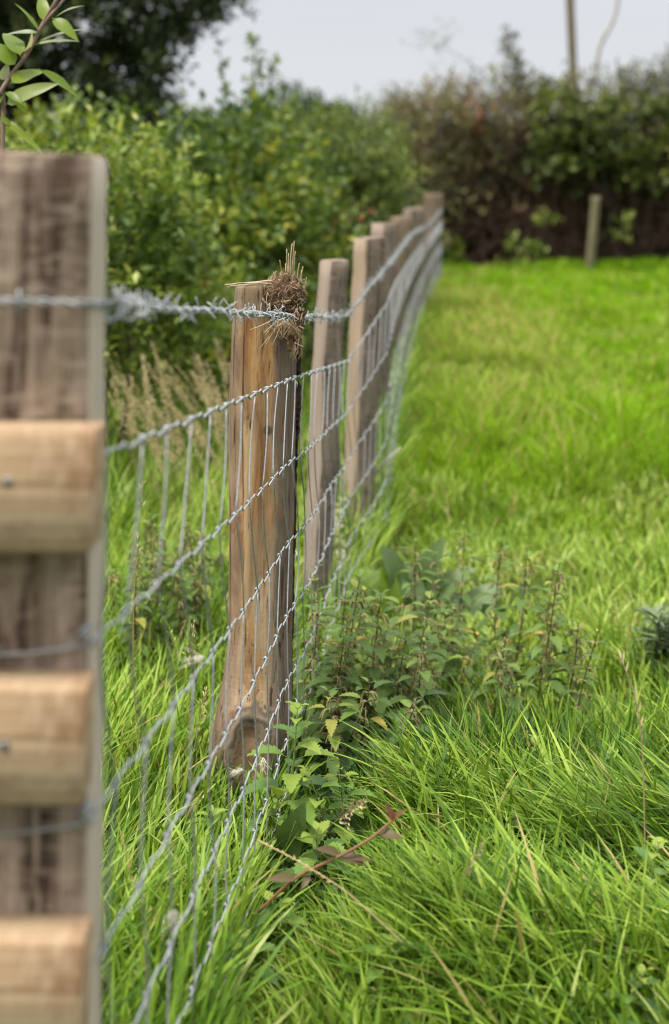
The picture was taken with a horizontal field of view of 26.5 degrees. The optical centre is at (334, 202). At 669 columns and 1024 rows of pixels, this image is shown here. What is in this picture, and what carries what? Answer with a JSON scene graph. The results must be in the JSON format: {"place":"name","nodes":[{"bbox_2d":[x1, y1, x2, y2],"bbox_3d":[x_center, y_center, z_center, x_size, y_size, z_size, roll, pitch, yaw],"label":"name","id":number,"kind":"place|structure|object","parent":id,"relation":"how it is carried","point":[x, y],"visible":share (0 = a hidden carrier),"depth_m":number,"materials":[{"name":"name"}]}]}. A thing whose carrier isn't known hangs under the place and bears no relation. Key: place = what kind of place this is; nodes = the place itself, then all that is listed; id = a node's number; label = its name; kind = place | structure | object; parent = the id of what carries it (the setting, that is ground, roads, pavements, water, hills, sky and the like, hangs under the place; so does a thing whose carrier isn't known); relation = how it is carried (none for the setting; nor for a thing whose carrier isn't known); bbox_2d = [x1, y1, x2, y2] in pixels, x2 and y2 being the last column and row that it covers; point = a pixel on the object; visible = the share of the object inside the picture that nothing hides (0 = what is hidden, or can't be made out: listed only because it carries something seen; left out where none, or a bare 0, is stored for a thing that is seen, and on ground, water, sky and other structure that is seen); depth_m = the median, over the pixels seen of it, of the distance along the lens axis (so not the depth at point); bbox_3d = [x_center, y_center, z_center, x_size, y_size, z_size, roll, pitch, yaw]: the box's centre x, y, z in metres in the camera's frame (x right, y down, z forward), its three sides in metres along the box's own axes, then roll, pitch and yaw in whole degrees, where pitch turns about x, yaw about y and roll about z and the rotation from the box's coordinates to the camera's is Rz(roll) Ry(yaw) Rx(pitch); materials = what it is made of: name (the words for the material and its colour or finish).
{"place":"outdoors","nodes":[
{"label":"outdoors","id":0,"kind":"place"},
{"bbox_2d":[174,620,199,811],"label":"seeding grass","id":1,"kind":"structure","parent":0,"point":[193,634],"depth_m":3.00,"materials":[{"name":"green plant"}]},
{"bbox_2d":[101,298,440,1023],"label":"rough grass","id":2,"kind":"structure","parent":0,"point":[126,954],"depth_m":3.25,"materials":[{"name":"green plant"}]},
{"bbox_2d":[36,0,668,126],"label":"sky","id":3,"kind":"structure","parent":0,"point":[331,46],"materials":[{"name":"white"}]},
{"bbox_2d":[107,230,668,1023],"bbox_3d":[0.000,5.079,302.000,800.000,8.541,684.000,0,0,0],"label":"ground","id":4,"kind":"structure","parent":0,"point":[511,592],"depth_m":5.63,"materials":[{"name":"green plant"}]},
{"bbox_2d":[0,0,83,151],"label":"sallow shoot","id":5,"kind":"object","parent":4,"relation":"on","point":[11,47],"visible":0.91,"depth_m":2.45,"materials":[{"name":"green plant"}]},
{"bbox_2d":[0,151,106,1023],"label":"rail fence","id":6,"kind":"object","parent":4,"relation":"on","point":[52,355],"visible":0.98,"depth_m":1.44,"materials":[{"name":"brown wood"}]},
{"bbox_2d":[0,79,226,273],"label":"elder bush","id":7,"kind":"object","parent":4,"relation":"on","point":[28,120],"visible":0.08,"depth_m":8.77,"materials":[{"name":"green plant"}]},
{"bbox_2d":[104,568,125,625],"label":"weed","id":8,"kind":"object","parent":4,"relation":"on","point":[113,576],"visible":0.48,"depth_m":4.26,"materials":[{"name":"green plant"}]},
{"bbox_2d":[0,0,259,158],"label":"oak tree","id":9,"kind":"object","parent":4,"relation":"on","point":[145,49],"visible":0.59,"depth_m":12.33,"materials":[{"name":"green plant"}]},
{"bbox_2d":[0,103,262,477],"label":"sallow bush","id":10,"kind":"object","parent":4,"relation":"on","point":[157,213],"visible":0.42,"depth_m":6.28,"materials":[{"name":"green plant"}]},
{"bbox_2d":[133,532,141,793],"bbox_3d":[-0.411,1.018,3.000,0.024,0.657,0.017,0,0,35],"label":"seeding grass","id":11,"kind":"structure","parent":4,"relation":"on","point":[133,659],"depth_m":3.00,"materials":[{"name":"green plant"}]},
{"bbox_2d":[114,543,161,675],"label":"weed","id":12,"kind":"object","parent":4,"relation":"on","point":[122,629],"visible":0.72,"depth_m":3.90,"materials":[{"name":"green plant"}]},
{"bbox_2d":[109,379,177,539],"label":"seeding grass","id":13,"kind":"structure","parent":4,"relation":"on","point":[113,384],"depth_m":4.94,"materials":[{"name":"beige plant"}]},
{"bbox_2d":[132,480,155,836],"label":"seeding grass","id":14,"kind":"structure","parent":4,"relation":"on","point":[132,646],"depth_m":2.90,"materials":[{"name":"plant"}]},
{"bbox_2d":[125,551,172,661],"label":"weed","id":15,"kind":"object","parent":4,"relation":"on","point":[154,578],"visible":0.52,"depth_m":4.01,"materials":[{"name":"green plant"}]},
{"bbox_2d":[133,513,174,634],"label":"weed","id":16,"kind":"object","parent":4,"relation":"on","point":[149,523],"visible":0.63,"depth_m":4.26,"materials":[{"name":"green plant"}]},
{"bbox_2d":[142,366,174,553],"bbox_3d":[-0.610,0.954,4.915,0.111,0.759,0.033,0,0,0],"label":"seeding grass","id":17,"kind":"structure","parent":4,"relation":"on","point":[148,409],"depth_m":4.92,"materials":[{"name":"beige plant"}]},
{"bbox_2d":[146,531,180,617],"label":"weed","id":18,"kind":"object","parent":4,"relation":"on","point":[163,557],"visible":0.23,"depth_m":4.35,"materials":[{"name":"green plant"}]},
{"bbox_2d":[80,101,246,161],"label":"thicket","id":19,"kind":"object","parent":4,"relation":"on","point":[191,110],"visible":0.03,"depth_m":29.55,"materials":[{"name":"green plant"}]},
{"bbox_2d":[160,569,201,663],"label":"weed","id":20,"kind":"object","parent":4,"relation":"on","point":[174,621],"visible":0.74,"depth_m":4.01,"materials":[{"name":"green plant"}]},
{"bbox_2d":[166,534,195,577],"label":"weed","id":21,"kind":"object","parent":4,"relation":"on","point":[183,562],"visible":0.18,"depth_m":4.67,"materials":[{"name":"green plant"}]},
{"bbox_2d":[160,395,201,531],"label":"seeding grass","id":22,"kind":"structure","parent":4,"relation":"on","point":[165,408],"depth_m":4.90,"materials":[{"name":"plant"}]},
{"bbox_2d":[156,686,209,831],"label":"seeding grass","id":23,"kind":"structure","parent":4,"relation":"on","point":[204,699],"depth_m":3.00,"materials":[{"name":"green plant"}]},
{"bbox_2d":[170,518,218,665],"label":"weed","id":24,"kind":"object","parent":4,"relation":"on","point":[188,582],"visible":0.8,"depth_m":4.08,"materials":[{"name":"green plant"}]},
{"bbox_2d":[180,586,214,658],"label":"weed","id":25,"kind":"object","parent":4,"relation":"on","point":[203,615],"visible":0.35,"depth_m":4.07,"materials":[{"name":"green plant"}]},
{"bbox_2d":[182,530,223,605],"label":"weed","id":26,"kind":"object","parent":4,"relation":"on","point":[210,577],"visible":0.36,"depth_m":4.34,"materials":[{"name":"green plant"}]},
{"bbox_2d":[183,804,238,855],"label":"nettle","id":27,"kind":"object","parent":4,"relation":"on","point":[215,812],"visible":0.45,"depth_m":2.91,"materials":[{"name":"green plant"}]},
{"bbox_2d":[106,32,367,429],"bbox_3d":[-0.673,0.135,8.738,1.763,2.588,3.710,0,0,0],"label":"hazel bush","id":28,"kind":"object","parent":4,"relation":"on","point":[261,216],"visible":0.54,"depth_m":8.45,"materials":[{"name":"green plant"}]},
{"bbox_2d":[210,282,301,800],"bbox_3d":[-0.181,0.823,3.261,0.211,1.282,0.211,0,0,0],"label":"fence post","id":29,"kind":"object","parent":4,"relation":"on","point":[253,367],"visible":0.74,"depth_m":3.21,"materials":[{"name":"brown wood"}]},
{"bbox_2d":[0,219,441,1023],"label":"wire netting","id":30,"kind":"object","parent":29,"relation":"attached to","point":[96,637],"visible":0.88,"depth_m":2.44,"materials":[{"name":"silver metal"}]},
{"bbox_2d":[0,208,442,326],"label":"barbed wire","id":31,"kind":"object","parent":29,"relation":"attached to","point":[123,303],"visible":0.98,"depth_m":1.93,"materials":[{"name":"silver metal"}]},
{"bbox_2d":[225,241,307,361],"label":"straw clump","id":32,"kind":"object","parent":29,"relation":"on","point":[287,290],"visible":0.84,"depth_m":3.18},
{"bbox_2d":[224,929,291,1002],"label":"nettle","id":33,"kind":"object","parent":4,"relation":"on","point":[267,973],"visible":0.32,"depth_m":2.34,"materials":[{"name":"green plant"}]},
{"bbox_2d":[246,796,287,874],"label":"nettle","id":34,"kind":"object","parent":4,"relation":"on","point":[280,804],"visible":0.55,"depth_m":2.78,"materials":[{"name":"green plant"}]},
{"bbox_2d":[249,890,307,962],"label":"nettle","id":35,"kind":"object","parent":4,"relation":"on","point":[295,918],"visible":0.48,"depth_m":2.46,"materials":[{"name":"green plant"}]},
{"bbox_2d":[272,802,305,869],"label":"dock plant","id":36,"kind":"object","parent":4,"relation":"on","point":[287,828],"visible":0.73,"depth_m":2.70,"materials":[{"name":"green plant"}]},
{"bbox_2d":[239,700,343,861],"bbox_3d":[-0.080,1.156,2.813,0.182,0.342,0.156,0,0,32],"label":"nettle","id":37,"kind":"object","parent":4,"relation":"on","point":[291,781],"visible":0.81,"depth_m":2.81,"materials":[{"name":"green plant"}]},
{"bbox_2d":[209,77,380,162],"bbox_3d":[-0.716,-0.872,34.444,5.680,4.198,3.803,0,0,-37],"label":"tree","id":38,"kind":"object","parent":4,"relation":"on","point":[305,101],"visible":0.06,"depth_m":33.61,"materials":[{"name":"green plant"}]},
{"bbox_2d":[290,598,338,755],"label":"nettle","id":39,"kind":"object","parent":4,"relation":"on","point":[300,677],"visible":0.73,"depth_m":3.53,"materials":[{"name":"green plant"}]},
{"bbox_2d":[270,820,360,911],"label":"nettle","id":40,"kind":"object","parent":4,"relation":"on","point":[321,827],"visible":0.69,"depth_m":2.66,"materials":[{"name":"green plant"}]},
{"bbox_2d":[200,82,433,341],"bbox_3d":[-0.069,0.056,10.483,1.722,2.231,6.404,0,0,0],"label":"blackthorn bush","id":41,"kind":"object","parent":4,"relation":"on","point":[367,185],"visible":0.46,"depth_m":10.80,"materials":[{"name":"green plant"}]},
{"bbox_2d":[292,564,342,717],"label":"nettle","id":42,"kind":"object","parent":4,"relation":"on","point":[301,662],"visible":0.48,"depth_m":3.67,"materials":[{"name":"green plant"}]},
{"bbox_2d":[283,764,359,870],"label":"nettle","id":43,"kind":"object","parent":4,"relation":"on","point":[321,790],"visible":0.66,"depth_m":2.78,"materials":[{"name":"green plant"}]},
{"bbox_2d":[301,259,353,614],"bbox_3d":[-0.029,0.888,4.620,0.152,1.408,0.100,0,0,-30],"label":"fence post","id":44,"kind":"object","parent":4,"relation":"on","point":[331,296],"visible":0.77,"depth_m":4.59,"materials":[{"name":"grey wood"}]},
{"bbox_2d":[292,654,365,717],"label":"nettle","id":45,"kind":"object","parent":4,"relation":"on","point":[330,676],"visible":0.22,"depth_m":3.63,"materials":[{"name":"green plant"}]},
{"bbox_2d":[256,839,401,941],"bbox_3d":[-0.010,1.091,2.274,0.016,0.025,0.380,0,0,-38],"label":"fallen stalk","id":46,"kind":"object","parent":4,"relation":"on","point":[287,855],"visible":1,"depth_m":2.30,"materials":[{"name":"brown plant"}]},
{"bbox_2d":[291,686,372,797],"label":"nettle","id":47,"kind":"object","parent":4,"relation":"on","point":[331,725],"visible":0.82,"depth_m":3.20,"materials":[{"name":"green plant"}]},
{"bbox_2d":[257,803,406,913],"bbox_3d":[-0.005,1.081,2.334,0.252,0.198,0.036,0,0,5],"label":"bramble shoot","id":48,"kind":"object","parent":4,"relation":"on","point":[349,856],"visible":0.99,"depth_m":2.33,"materials":[{"name":"red plant"}]},
{"bbox_2d":[293,630,371,775],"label":"nettle","id":49,"kind":"object","parent":4,"relation":"on","point":[318,693],"visible":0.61,"depth_m":3.38,"materials":[{"name":"green plant"}]},
{"bbox_2d":[301,761,376,860],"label":"nettle","id":50,"kind":"object","parent":4,"relation":"on","point":[334,778],"visible":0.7,"depth_m":2.82,"materials":[{"name":"green plant"}]},
{"bbox_2d":[333,495,346,571],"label":"flower stalk","id":51,"kind":"object","parent":4,"relation":"on","point":[341,525],"visible":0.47,"depth_m":5.00,"materials":[{"name":"green plant"}]},
{"bbox_2d":[302,573,381,759],"bbox_3d":[0.028,1.137,3.452,0.170,0.461,0.177,0,0,30],"label":"nettle","id":52,"kind":"object","parent":4,"relation":"on","point":[366,644],"visible":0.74,"depth_m":3.45,"materials":[{"name":"green plant"}]},
{"bbox_2d":[318,797,367,883],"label":"seeding grass","id":53,"kind":"structure","parent":4,"relation":"on","point":[351,810],"depth_m":2.49,"materials":[{"name":"beige plant"}]},
{"bbox_2d":[319,581,367,701],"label":"nettle","id":54,"kind":"object","parent":4,"relation":"on","point":[347,593],"visible":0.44,"depth_m":3.65,"materials":[{"name":"green plant"}]},
{"bbox_2d":[322,809,375,868],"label":"dock plant","id":55,"kind":"object","parent":4,"relation":"on","point":[356,827],"visible":0.14,"depth_m":2.85,"materials":[{"name":"green plant"}]},
{"bbox_2d":[314,596,387,738],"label":"nettle","id":56,"kind":"object","parent":4,"relation":"on","point":[359,637],"visible":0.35,"depth_m":3.65,"materials":[{"name":"green plant"}]},
{"bbox_2d":[326,586,381,718],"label":"nettle","id":57,"kind":"object","parent":4,"relation":"on","point":[335,630],"visible":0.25,"depth_m":3.79,"materials":[{"name":"green plant"}]},
{"bbox_2d":[326,677,393,800],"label":"nettle","id":58,"kind":"object","parent":4,"relation":"on","point":[343,760],"visible":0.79,"depth_m":3.21,"materials":[{"name":"green plant"}]},
{"bbox_2d":[328,629,399,742],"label":"nettle","id":59,"kind":"object","parent":4,"relation":"on","point":[387,659],"visible":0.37,"depth_m":3.57,"materials":[{"name":"green plant"}]},
{"bbox_2d":[341,236,388,549],"bbox_3d":[0.110,0.868,5.603,0.167,1.470,0.138,0,0,-33],"label":"fence post","id":60,"kind":"object","parent":4,"relation":"on","point":[368,256],"visible":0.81,"depth_m":5.57,"materials":[{"name":"brown wood"}]},
{"bbox_2d":[330,589,410,741],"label":"nettle","id":61,"kind":"object","parent":4,"relation":"on","point":[381,652],"visible":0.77,"depth_m":3.50,"materials":[{"name":"green plant"}]},
{"bbox_2d":[353,614,406,708],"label":"nettle","id":62,"kind":"object","parent":4,"relation":"on","point":[393,659],"visible":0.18,"depth_m":3.88,"materials":[{"name":"green plant"}]},
{"bbox_2d":[346,932,420,1016],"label":"nettle","id":63,"kind":"object","parent":4,"relation":"on","point":[371,975],"visible":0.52,"depth_m":2.26,"materials":[{"name":"green plant"}]},
{"bbox_2d":[371,223,403,415],"bbox_3d":[0.232,0.742,7.002,0.162,1.283,0.142,0,0,-38],"label":"fence post","id":64,"kind":"object","parent":4,"relation":"on","point":[389,231],"visible":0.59,"depth_m":6.97,"materials":[{"name":"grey wood"}]},
{"bbox_2d":[358,587,424,724],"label":"nettle","id":65,"kind":"object","parent":4,"relation":"on","point":[392,622],"visible":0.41,"depth_m":3.73,"materials":[{"name":"green plant"}]},
{"bbox_2d":[366,627,426,737],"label":"nettle","id":66,"kind":"object","parent":4,"relation":"on","point":[390,670],"visible":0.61,"depth_m":3.53,"materials":[{"name":"green plant"}]},
{"bbox_2d":[390,216,413,361],"bbox_3d":[0.384,0.693,8.603,0.165,1.221,0.132,0,0,-29],"label":"fence post","id":67,"kind":"object","parent":4,"relation":"on","point":[405,225],"visible":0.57,"depth_m":8.56,"materials":[{"name":"brown wood"}]},
{"bbox_2d":[376,699,431,762],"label":"nettle","id":68,"kind":"object","parent":4,"relation":"on","point":[408,703],"visible":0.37,"depth_m":3.21,"materials":[{"name":"green plant"}]},
{"bbox_2d":[365,579,456,734],"bbox_3d":[0.187,1.181,3.628,0.198,0.408,0.210,0,0,28],"label":"nettle","id":69,"kind":"object","parent":4,"relation":"on","point":[430,682],"visible":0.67,"depth_m":3.63,"materials":[{"name":"green plant"}]},
{"bbox_2d":[374,640,451,743],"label":"nettle","id":70,"kind":"object","parent":4,"relation":"on","point":[426,675],"visible":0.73,"depth_m":3.41,"materials":[{"name":"green plant"}]},
{"bbox_2d":[387,538,439,661],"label":"nettle","id":71,"kind":"object","parent":4,"relation":"on","point":[414,595],"visible":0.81,"depth_m":4.13,"materials":[{"name":"green plant"}]},
{"bbox_2d":[403,206,424,324],"bbox_3d":[0.571,0.609,10.602,0.182,1.160,0.151,0,0,-23],"label":"fence post","id":72,"kind":"object","parent":4,"relation":"on","point":[417,213],"visible":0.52,"depth_m":10.55,"materials":[{"name":"brown wood"}]},
{"bbox_2d":[381,631,446,723],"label":"nettle","id":73,"kind":"object","parent":4,"relation":"on","point":[407,671],"visible":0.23,"depth_m":3.70,"materials":[{"name":"green plant"}]},
{"bbox_2d":[341,538,499,619],"bbox_3d":[0.266,1.294,4.758,0.594,0.340,0.195,0,0,0],"label":"dock plant","id":74,"kind":"object","parent":4,"relation":"on","point":[392,564],"visible":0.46,"depth_m":4.76,"materials":[{"name":"green plant"}]},
{"bbox_2d":[404,662,451,722],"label":"nettle","id":75,"kind":"object","parent":4,"relation":"on","point":[433,680],"visible":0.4,"depth_m":3.65,"materials":[{"name":"green plant"}]},
{"bbox_2d":[405,551,457,665],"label":"nettle","id":76,"kind":"object","parent":4,"relation":"on","point":[435,592],"visible":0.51,"depth_m":4.18,"materials":[{"name":"green plant"}]},
{"bbox_2d":[421,193,442,282],"bbox_3d":[1.161,0.564,17.000,0.265,1.344,0.252,0,0,0],"label":"strainer post","id":77,"kind":"object","parent":4,"relation":"on","point":[432,203],"visible":0.43,"depth_m":16.89,"materials":[{"name":"brown wood"}]},
{"bbox_2d":[410,614,462,697],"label":"nettle","id":78,"kind":"object","parent":4,"relation":"on","point":[443,651],"visible":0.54,"depth_m":3.88,"materials":[{"name":"green plant"}]},
{"bbox_2d":[425,597,481,685],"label":"nettle","id":79,"kind":"object","parent":4,"relation":"on","point":[449,664],"visible":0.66,"depth_m":3.93,"materials":[{"name":"green plant"}]},
{"bbox_2d":[442,231,467,266],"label":"hedge weed","id":80,"kind":"object","parent":4,"relation":"on","point":[451,253],"visible":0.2,"depth_m":18.74,"materials":[{"name":"green plant"}]},
{"bbox_2d":[433,522,489,664],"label":"nettle","id":81,"kind":"object","parent":4,"relation":"on","point":[466,572],"visible":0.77,"depth_m":4.13,"materials":[{"name":"green plant"}]},
{"bbox_2d":[437,631,491,716],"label":"nettle","id":82,"kind":"object","parent":4,"relation":"on","point":[468,670],"visible":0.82,"depth_m":3.77,"materials":[{"name":"green plant"}]},
{"bbox_2d":[455,838,484,903],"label":"seeding grass","id":83,"kind":"structure","parent":4,"relation":"on","point":[479,858],"depth_m":2.27,"materials":[{"name":"plant"}]},
{"bbox_2d":[472,538,519,679],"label":"nettle","id":84,"kind":"object","parent":4,"relation":"on","point":[501,614],"visible":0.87,"depth_m":4.06,"materials":[{"name":"green plant"}]},
{"bbox_2d":[472,627,523,715],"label":"nettle","id":85,"kind":"object","parent":4,"relation":"on","point":[489,676],"visible":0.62,"depth_m":3.70,"materials":[{"name":"green plant"}]},
{"bbox_2d":[350,0,668,265],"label":"hedge","id":86,"kind":"object","parent":4,"relation":"on","point":[473,212],"visible":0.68,"depth_m":19.41,"materials":[{"name":"green plant"}]},
{"bbox_2d":[479,640,539,732],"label":"nettle","id":87,"kind":"object","parent":4,"relation":"on","point":[506,678],"visible":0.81,"depth_m":3.56,"materials":[{"name":"green plant"}]},
{"bbox_2d":[482,544,549,696],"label":"nettle","id":88,"kind":"object","parent":4,"relation":"on","point":[515,627],"visible":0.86,"depth_m":4.00,"materials":[{"name":"green plant"}]},
{"bbox_2d":[371,249,668,550],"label":"field grass","id":89,"kind":"structure","parent":4,"relation":"on","point":[584,303],"depth_m":7.53,"materials":[{"name":"green plant"}]},
{"bbox_2d":[498,230,548,266],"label":"hedge weed","id":90,"kind":"object","parent":4,"relation":"on","point":[528,243],"visible":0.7,"depth_m":18.79,"materials":[{"name":"green plant"}]},
{"bbox_2d":[522,206,563,261],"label":"hedge weed","id":91,"kind":"object","parent":4,"relation":"on","point":[536,218],"visible":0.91,"depth_m":18.86,"materials":[{"name":"green plant"}]},
{"bbox_2d":[515,559,571,730],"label":"nettle","id":92,"kind":"object","parent":4,"relation":"on","point":[557,641],"visible":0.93,"depth_m":3.60,"materials":[{"name":"green plant"}]},
{"bbox_2d":[518,601,579,710],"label":"nettle","id":93,"kind":"object","parent":4,"relation":"on","point":[547,669],"visible":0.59,"depth_m":3.68,"materials":[{"name":"green plant"}]},
{"bbox_2d":[532,620,602,723],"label":"nettle","id":94,"kind":"object","parent":4,"relation":"on","point":[577,640],"visible":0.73,"depth_m":3.63,"materials":[{"name":"green plant"}]},
{"bbox_2d":[566,0,578,104],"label":"telegraph pole","id":95,"kind":"object","parent":4,"relation":"on","point":[571,27],"visible":0.27,"depth_m":45.88,"materials":[{"name":"grey wood"}]},
{"bbox_2d":[556,629,606,724],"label":"nettle","id":96,"kind":"object","parent":4,"relation":"on","point":[588,667],"visible":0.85,"depth_m":3.52,"materials":[{"name":"green plant"}]},
{"bbox_2d":[510,74,668,257],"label":"bramble bush","id":97,"kind":"object","parent":4,"relation":"on","point":[591,149],"visible":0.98,"depth_m":18.77,"materials":[{"name":"green plant"}]},
{"bbox_2d":[585,196,600,269],"bbox_3d":[3.309,0.542,18.300,0.229,1.238,0.126,0,0,0],"label":"hedge post","id":98,"kind":"object","parent":4,"relation":"on","point":[593,230],"visible":0.8,"depth_m":18.25,"materials":[{"name":"grey wood"}]},
{"bbox_2d":[602,209,638,259],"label":"hedge weed","id":99,"kind":"object","parent":4,"relation":"on","point":[627,217],"visible":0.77,"depth_m":18.82,"materials":[{"name":"green plant"}]},
{"bbox_2d":[586,964,662,1023],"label":"nettle","id":100,"kind":"object","parent":4,"relation":"on","point":[641,970],"visible":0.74,"depth_m":2.17,"materials":[{"name":"green plant"}]},
{"bbox_2d":[618,649,645,890],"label":"grass stalk","id":101,"kind":"object","parent":4,"relation":"on","point":[635,694],"visible":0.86,"depth_m":2.57,"materials":[{"name":"brown plant"}]},
{"bbox_2d":[615,836,668,944],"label":"nettle","id":102,"kind":"object","parent":4,"relation":"on","point":[658,842],"visible":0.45,"depth_m":2.43,"materials":[{"name":"green plant"}]},
{"bbox_2d":[622,602,668,677],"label":"thistle","id":103,"kind":"object","parent":4,"relation":"on","point":[661,630],"visible":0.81,"depth_m":4.08,"materials":[{"name":"green plant"}]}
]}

